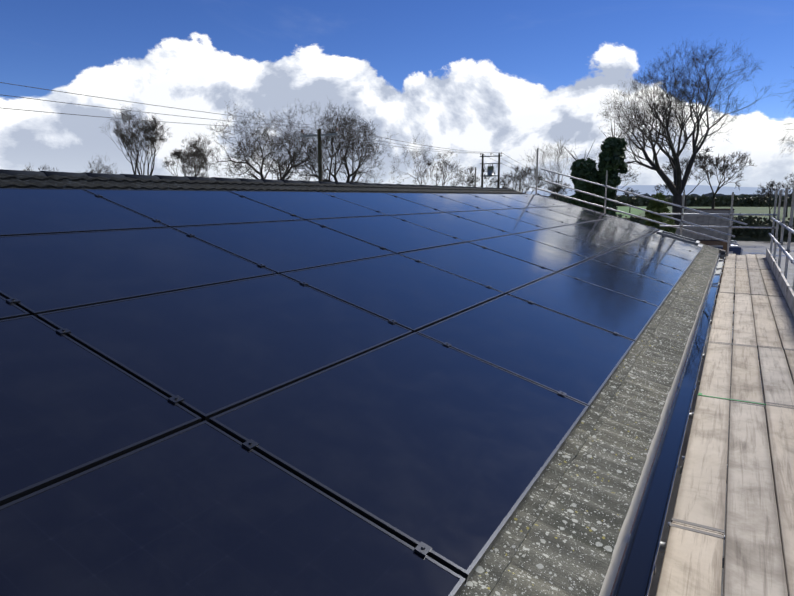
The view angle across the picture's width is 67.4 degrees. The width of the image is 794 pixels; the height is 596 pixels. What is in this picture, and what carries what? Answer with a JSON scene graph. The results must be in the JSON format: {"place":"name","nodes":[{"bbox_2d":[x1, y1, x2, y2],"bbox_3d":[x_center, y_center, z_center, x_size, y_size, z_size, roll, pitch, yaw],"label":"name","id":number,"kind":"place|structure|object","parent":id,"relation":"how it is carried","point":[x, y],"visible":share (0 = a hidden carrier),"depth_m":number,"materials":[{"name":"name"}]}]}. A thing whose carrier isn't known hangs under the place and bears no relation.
{"place":"outdoors","nodes":[
{"label":"outdoors","id":0,"kind":"place"},
{"bbox_2d":[0,0,793,191],"label":"sky","id":1,"kind":"structure","parent":0,"point":[508,77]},
{"bbox_2d":[616,206,645,217],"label":"green field","id":2,"kind":"structure","parent":0,"point":[634,211],"depth_m":172.05,"materials":[{"name":"green plant"}]},
{"bbox_2d":[502,185,523,191],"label":"bush","id":3,"kind":"object","parent":2,"relation":"on","point":[503,186],"visible":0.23,"depth_m":125.26,"materials":[{"name":"grey plant"}]},
{"bbox_2d":[508,165,541,192],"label":"hedgerow tree","id":4,"kind":"object","parent":2,"relation":"on","point":[517,168],"visible":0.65,"depth_m":136.93,"materials":[{"name":"grey plant"}]},
{"bbox_2d":[544,183,567,198],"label":"hedgerow tree","id":5,"kind":"object","parent":2,"relation":"on","point":[554,189],"visible":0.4,"depth_m":179.55,"materials":[{"name":"grey plant"}]},
{"bbox_2d":[544,180,571,199],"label":"hedgerow tree","id":6,"kind":"object","parent":2,"relation":"on","point":[557,189],"visible":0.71,"depth_m":132.25,"materials":[{"name":"grey plant"}]},
{"bbox_2d":[623,188,640,212],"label":"hedgerow tree","id":7,"kind":"object","parent":2,"relation":"on","point":[628,194],"visible":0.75,"depth_m":146.73,"materials":[{"name":"grey plant"}]},
{"bbox_2d":[610,308,702,595],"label":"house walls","id":8,"kind":"structure","parent":0,"point":[647,479],"depth_m":5.84,"materials":[{"name":"grey"}]},
{"bbox_2d":[599,252,725,595],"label":"gutter","id":9,"kind":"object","parent":8,"relation":"attached to","point":[617,555],"depth_m":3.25,"materials":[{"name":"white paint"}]},
{"bbox_2d":[0,173,719,595],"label":"roof tiles","id":10,"kind":"object","parent":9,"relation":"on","point":[560,533],"visible":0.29,"depth_m":3.00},
{"bbox_2d":[0,169,508,188],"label":"ridge tiles","id":11,"kind":"object","parent":10,"relation":"on","point":[43,173],"visible":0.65,"depth_m":7.42,"materials":[{"name":"grey tile"}]},
{"bbox_2d":[6,194,695,556],"bbox_3d":[1.048,-0.663,7.549,4.168,1.284,20.398,5,11,29],"label":"panel mounting","id":12,"kind":"object","parent":10,"relation":"on","point":[422,548],"visible":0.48,"depth_m":2.71,"materials":[{"name":"grey metal"}]},
{"bbox_2d":[0,188,701,595],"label":"solar panels","id":13,"kind":"object","parent":12,"relation":"on","point":[376,456],"visible":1,"depth_m":2.84,"materials":[{"name":"blue glass"}]},
{"bbox_2d":[523,185,792,195],"bbox_3d":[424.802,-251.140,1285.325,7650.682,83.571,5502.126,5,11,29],"label":"distant hills","id":14,"kind":"structure","parent":0,"point":[650,190],"depth_m":3541.62,"materials":[{"name":"blue"}]},
{"bbox_2d":[617,253,724,595],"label":"gutter water","id":15,"kind":"structure","parent":0,"point":[637,572],"depth_m":3.04,"materials":[{"name":"blue liquid"}]},
{"bbox_2d":[654,230,702,246],"bbox_3d":[7.093,-1.498,15.034,1.143,0.384,0.960,5,11,29],"label":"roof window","id":16,"kind":"structure","parent":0,"point":[678,237],"depth_m":14.85,"materials":[{"name":"silver metal"}]},
{"bbox_2d":[623,206,793,241],"bbox_3d":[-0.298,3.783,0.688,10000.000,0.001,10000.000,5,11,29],"label":"ground","id":17,"kind":"structure","parent":0,"point":[752,210],"depth_m":159.03,"materials":[{"name":"green plant"}]},
{"bbox_2d":[23,162,56,170],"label":"tree","id":18,"kind":"object","parent":17,"relation":"on","point":[28,169],"visible":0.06,"depth_m":60.50,"materials":[{"name":"grey plant"}]},
{"bbox_2d":[78,153,117,173],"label":"tree","id":19,"kind":"object","parent":17,"relation":"on","point":[99,171],"visible":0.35,"depth_m":58.38,"materials":[{"name":"grey plant"}]},
{"bbox_2d":[100,104,172,174],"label":"tree","id":20,"kind":"object","parent":17,"relation":"on","point":[147,130],"visible":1,"depth_m":54.44,"materials":[{"name":"grey plant"}]},
{"bbox_2d":[162,132,215,176],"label":"tree","id":21,"kind":"object","parent":17,"relation":"on","point":[188,159],"visible":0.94,"depth_m":54.08,"materials":[{"name":"grey plant"}]},
{"bbox_2d":[192,102,334,180],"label":"wide tree","id":22,"kind":"object","parent":17,"relation":"on","point":[283,175],"visible":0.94,"depth_m":54.06,"materials":[{"name":"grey plant"}]},
{"bbox_2d":[286,98,398,182],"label":"wide tree","id":23,"kind":"object","parent":17,"relation":"on","point":[365,149],"visible":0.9,"depth_m":54.43,"materials":[{"name":"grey plant"}]},
{"bbox_2d":[390,136,464,185],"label":"tree","id":24,"kind":"object","parent":17,"relation":"on","point":[445,164],"visible":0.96,"depth_m":55.37,"materials":[{"name":"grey plant"}]},
{"bbox_2d":[301,127,560,198],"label":"utility poles","id":25,"kind":"object","parent":17,"relation":"on","point":[490,170],"visible":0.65,"depth_m":33.11,"materials":[{"name":"brown wood"}]},
{"bbox_2d":[0,82,560,179],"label":"power lines","id":26,"kind":"object","parent":25,"relation":"on","point":[231,121],"visible":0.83,"depth_m":25.46,"materials":[{"name":"grey metal"}]},
{"bbox_2d":[451,166,502,187],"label":"hedgerow tree","id":27,"kind":"object","parent":17,"relation":"on","point":[470,180],"visible":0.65,"depth_m":83.11,"materials":[{"name":"grey plant"}]},
{"bbox_2d":[500,171,545,193],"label":"hedgerow tree","id":28,"kind":"object","parent":17,"relation":"on","point":[506,181],"visible":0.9,"depth_m":80.56,"materials":[{"name":"grey plant"}]},
{"bbox_2d":[520,140,620,199],"bbox_3d":[10.558,-5.966,36.582,6.347,7.757,5.474,-4,10,-19],"label":"thin tree","id":29,"kind":"object","parent":17,"relation":"on","point":[553,168],"visible":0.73,"depth_m":36.05,"materials":[{"name":"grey plant"}]},
{"bbox_2d":[562,118,632,216],"bbox_3d":[11.158,-5.770,33.474,3.502,8.636,2.148,5,11,29],"label":"ivy-covered tree","id":30,"kind":"object","parent":17,"relation":"on","point":[611,159],"depth_m":32.85,"materials":[{"name":"green plant"}]},
{"bbox_2d":[597,166,638,199],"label":"hedgerow tree","id":31,"kind":"object","parent":17,"relation":"on","point":[625,176],"visible":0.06,"depth_m":72.84,"materials":[{"name":"grey plant"}]},
{"bbox_2d":[625,218,642,223],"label":"hedge","id":32,"kind":"object","parent":17,"relation":"on","point":[633,220],"visible":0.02,"depth_m":43.82,"materials":[{"name":"green plant"}]},
{"bbox_2d":[654,180,673,197],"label":"hedgerow tree","id":33,"kind":"object","parent":17,"relation":"on","point":[657,189],"visible":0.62,"depth_m":169.57,"materials":[{"name":"grey plant"}]},
{"bbox_2d":[538,192,790,197],"bbox_3d":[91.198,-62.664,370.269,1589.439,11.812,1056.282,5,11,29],"label":"distant treeline","id":34,"kind":"object","parent":17,"relation":"on","point":[694,195],"visible":0.06,"depth_m":788.80,"materials":[{"name":"green plant"}]},
{"bbox_2d":[548,194,791,206],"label":"field hedge","id":35,"kind":"object","parent":17,"relation":"on","point":[740,200],"depth_m":235.52,"materials":[{"name":"green plant"}]},
{"bbox_2d":[592,33,779,224],"bbox_3d":[18.084,-9.461,38.273,11.100,14.212,12.802,5,11,29],"label":"bare tree","id":36,"kind":"object","parent":17,"relation":"on","point":[676,188],"visible":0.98,"depth_m":37.95,"materials":[{"name":"brown plant"}]},
{"bbox_2d":[661,156,720,211],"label":"hedgerow tree","id":37,"kind":"object","parent":17,"relation":"on","point":[683,162],"visible":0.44,"depth_m":106.84,"materials":[{"name":"grey plant"}]},
{"bbox_2d":[616,212,793,240],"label":"road hedge","id":38,"kind":"object","parent":17,"relation":"on","point":[750,233],"depth_m":53.27,"materials":[{"name":"green plant"}]},
{"bbox_2d":[693,146,753,208],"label":"hedgerow tree","id":39,"kind":"object","parent":17,"relation":"on","point":[705,157],"visible":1,"depth_m":79.99,"materials":[{"name":"grey plant"}]},
{"bbox_2d":[751,180,792,218],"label":"hedgerow tree","id":40,"kind":"object","parent":17,"relation":"on","point":[769,192],"visible":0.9,"depth_m":77.68,"materials":[{"name":"grey plant"}]},
{"bbox_2d":[763,174,793,216],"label":"hedgerow tree","id":41,"kind":"object","parent":17,"relation":"on","point":[778,183],"visible":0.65,"depth_m":111.00,"materials":[{"name":"grey plant"}]},
{"bbox_2d":[776,81,793,154],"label":"tree","id":42,"kind":"object","parent":17,"relation":"on","point":[787,129],"visible":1,"depth_m":20.20,"materials":[{"name":"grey plant"}]},
{"bbox_2d":[648,240,793,595],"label":"ground","id":43,"kind":"structure","parent":0,"point":[753,247],"depth_m":10.40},
{"bbox_2d":[475,149,793,568],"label":"scaffold tubes","id":44,"kind":"object","parent":43,"relation":"on","point":[786,252],"visible":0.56,"depth_m":15.77,"materials":[{"name":"grey metal"}]},
{"bbox_2d":[656,522,722,595],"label":"scaffold board","id":45,"kind":"object","parent":44,"relation":"on","point":[692,564],"visible":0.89,"depth_m":2.56,"materials":[{"name":"beige wood"}]},
{"bbox_2d":[672,342,731,539],"bbox_3d":[2.470,0.815,4.652,0.226,0.038,4.188,5,11,29],"label":"scaffold board","id":46,"kind":"object","parent":44,"relation":"on","point":[701,496],"visible":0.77,"depth_m":3.69,"materials":[{"name":"beige wood"}]},
{"bbox_2d":[697,393,765,404],"bbox_3d":[2.619,0.788,4.666,0.470,0.002,0.065,5,11,29],"label":"green paint mark","id":47,"kind":"object","parent":46,"relation":"on","point":[700,394],"visible":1,"depth_m":4.66,"materials":[{"name":"green"}]},
{"bbox_2d":[708,293,733,343],"bbox_3d":[4.474,0.220,8.153,0.225,0.038,3.951,5,11,29],"label":"scaffold board","id":48,"kind":"object","parent":44,"relation":"on","point":[721,327],"visible":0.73,"depth_m":7.63,"materials":[{"name":"beige wood"}]},
{"bbox_2d":[719,268,734,292],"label":"scaffold board","id":49,"kind":"object","parent":44,"relation":"on","point":[727,284],"visible":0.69,"depth_m":11.13,"materials":[{"name":"beige wood"}]},
{"bbox_2d":[724,254,735,267],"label":"scaffold board","id":50,"kind":"object","parent":44,"relation":"on","point":[730,261],"visible":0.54,"depth_m":14.58,"materials":[{"name":"beige wood"}]},
{"bbox_2d":[669,253,793,538],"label":"board end bands","id":51,"kind":"object","parent":44,"relation":"on","point":[699,525],"visible":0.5,"depth_m":3.69,"materials":[{"name":"silver metal"}]},
{"bbox_2d":[736,255,746,267],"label":"scaffold board","id":52,"kind":"object","parent":44,"relation":"on","point":[741,261],"visible":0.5,"depth_m":14.57,"materials":[{"name":"beige wood"}]},
{"bbox_2d":[735,268,750,293],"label":"scaffold board","id":53,"kind":"object","parent":44,"relation":"on","point":[742,285],"visible":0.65,"depth_m":11.11,"materials":[{"name":"beige wood"}]},
{"bbox_2d":[733,293,756,346],"bbox_3d":[4.679,0.238,8.033,0.225,0.038,3.940,5,11,29],"label":"scaffold board","id":54,"kind":"object","parent":44,"relation":"on","point":[744,333],"visible":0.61,"depth_m":7.50,"materials":[{"name":"beige wood"}]},
{"bbox_2d":[730,344,763,404],"bbox_3d":[3.200,0.673,5.463,0.225,0.038,2.039,5,11,29],"label":"scaffold board","id":55,"kind":"object","parent":44,"relation":"on","point":[745,379],"visible":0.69,"depth_m":5.27,"materials":[{"name":"beige wood"}]},
{"bbox_2d":[746,254,759,268],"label":"scaffold board","id":56,"kind":"object","parent":44,"relation":"on","point":[751,260],"visible":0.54,"depth_m":14.54,"materials":[{"name":"beige wood"}]},
{"bbox_2d":[723,400,787,595],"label":"scaffold board","id":57,"kind":"object","parent":44,"relation":"on","point":[753,560],"visible":0.94,"depth_m":2.97,"materials":[{"name":"beige wood"}]},
{"bbox_2d":[748,269,766,294],"bbox_3d":[6.823,-0.323,11.302,0.226,0.038,3.936,5,11,29],"label":"scaffold board","id":58,"kind":"object","parent":44,"relation":"on","point":[757,285],"visible":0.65,"depth_m":10.97,"materials":[{"name":"beige wood"}]},
{"bbox_2d":[756,254,770,269],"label":"scaffold board","id":59,"kind":"object","parent":44,"relation":"on","point":[762,261],"visible":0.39,"depth_m":14.31,"materials":[{"name":"beige wood"}]},
{"bbox_2d":[766,249,774,271],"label":"toe board","id":60,"kind":"object","parent":59,"relation":"on","point":[770,259],"visible":0.77,"depth_m":13.65,"materials":[{"name":"grey wood"}]},
{"bbox_2d":[751,295,781,348],"bbox_3d":[4.889,0.254,7.938,0.225,0.038,3.895,5,11,29],"label":"scaffold board","id":61,"kind":"object","parent":44,"relation":"on","point":[766,332],"visible":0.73,"depth_m":7.44,"materials":[{"name":"beige wood"}]},
{"bbox_2d":[760,269,783,296],"bbox_3d":[7.038,-0.307,11.215,0.225,0.038,4.008,5,11,29],"label":"scaffold board","id":62,"kind":"object","parent":44,"relation":"on","point":[771,284],"visible":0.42,"depth_m":10.85,"materials":[{"name":"beige wood"}]},
{"bbox_2d":[773,262,789,299],"bbox_3d":[6.850,-0.345,10.626,0.038,0.225,3.894,5,11,29],"label":"toe board","id":63,"kind":"object","parent":62,"relation":"on","point":[783,283],"visible":0.77,"depth_m":10.22,"materials":[{"name":"grey wood"}]},
{"bbox_2d":[758,346,793,406],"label":"scaffold board","id":64,"kind":"object","parent":44,"relation":"on","point":[777,383],"visible":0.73,"depth_m":5.22,"materials":[{"name":"beige wood"}]},
{"bbox_2d":[765,404,793,595],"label":"scaffold board","id":65,"kind":"object","parent":44,"relation":"on","point":[780,424],"visible":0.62,"depth_m":3.42,"materials":[{"name":"beige wood"}]},
{"bbox_2d":[768,296,793,349],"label":"scaffold board","id":66,"kind":"object","parent":44,"relation":"on","point":[783,316],"visible":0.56,"depth_m":7.62,"materials":[{"name":"beige wood"}]},
{"bbox_2d":[784,349,793,383],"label":"scaffold board","id":67,"kind":"object","parent":44,"relation":"on","point":[789,354],"visible":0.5,"depth_m":5.75,"materials":[{"name":"beige wood"}]},
{"bbox_2d":[786,286,793,316],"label":"toe board","id":68,"kind":"object","parent":44,"relation":"on","point":[790,297],"visible":1,"depth_m":8.38,"materials":[{"name":"grey wood"}]},
{"bbox_2d":[642,192,676,233],"bbox_3d":[12.445,-3.045,28.810,2.617,4.093,2.632,5,11,29],"label":"bush","id":69,"kind":"object","parent":43,"relation":"on","point":[656,206],"visible":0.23,"depth_m":28.28,"materials":[{"name":"green plant"}]},
{"bbox_2d":[685,208,733,288],"bbox_3d":[11.073,-1.484,21.529,1.700,3.390,4.740,5,11,29],"label":"shed frame","id":70,"kind":"object","parent":43,"relation":"on","point":[724,244],"visible":0.12,"depth_m":19.24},
{"bbox_2d":[675,209,733,241],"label":"shed roof","id":71,"kind":"structure","parent":70,"relation":"on","point":[704,220],"depth_m":21.05,"materials":[{"name":"grey metal"}]},
{"bbox_2d":[708,240,742,299],"bbox_3d":[11.559,-1.235,23.128,1.964,2.365,5.600,2,10,15],"label":"van","id":72,"kind":"object","parent":43,"relation":"on","point":[735,249],"visible":0.02,"depth_m":20.43,"materials":[{"name":"blue"}]}
]}

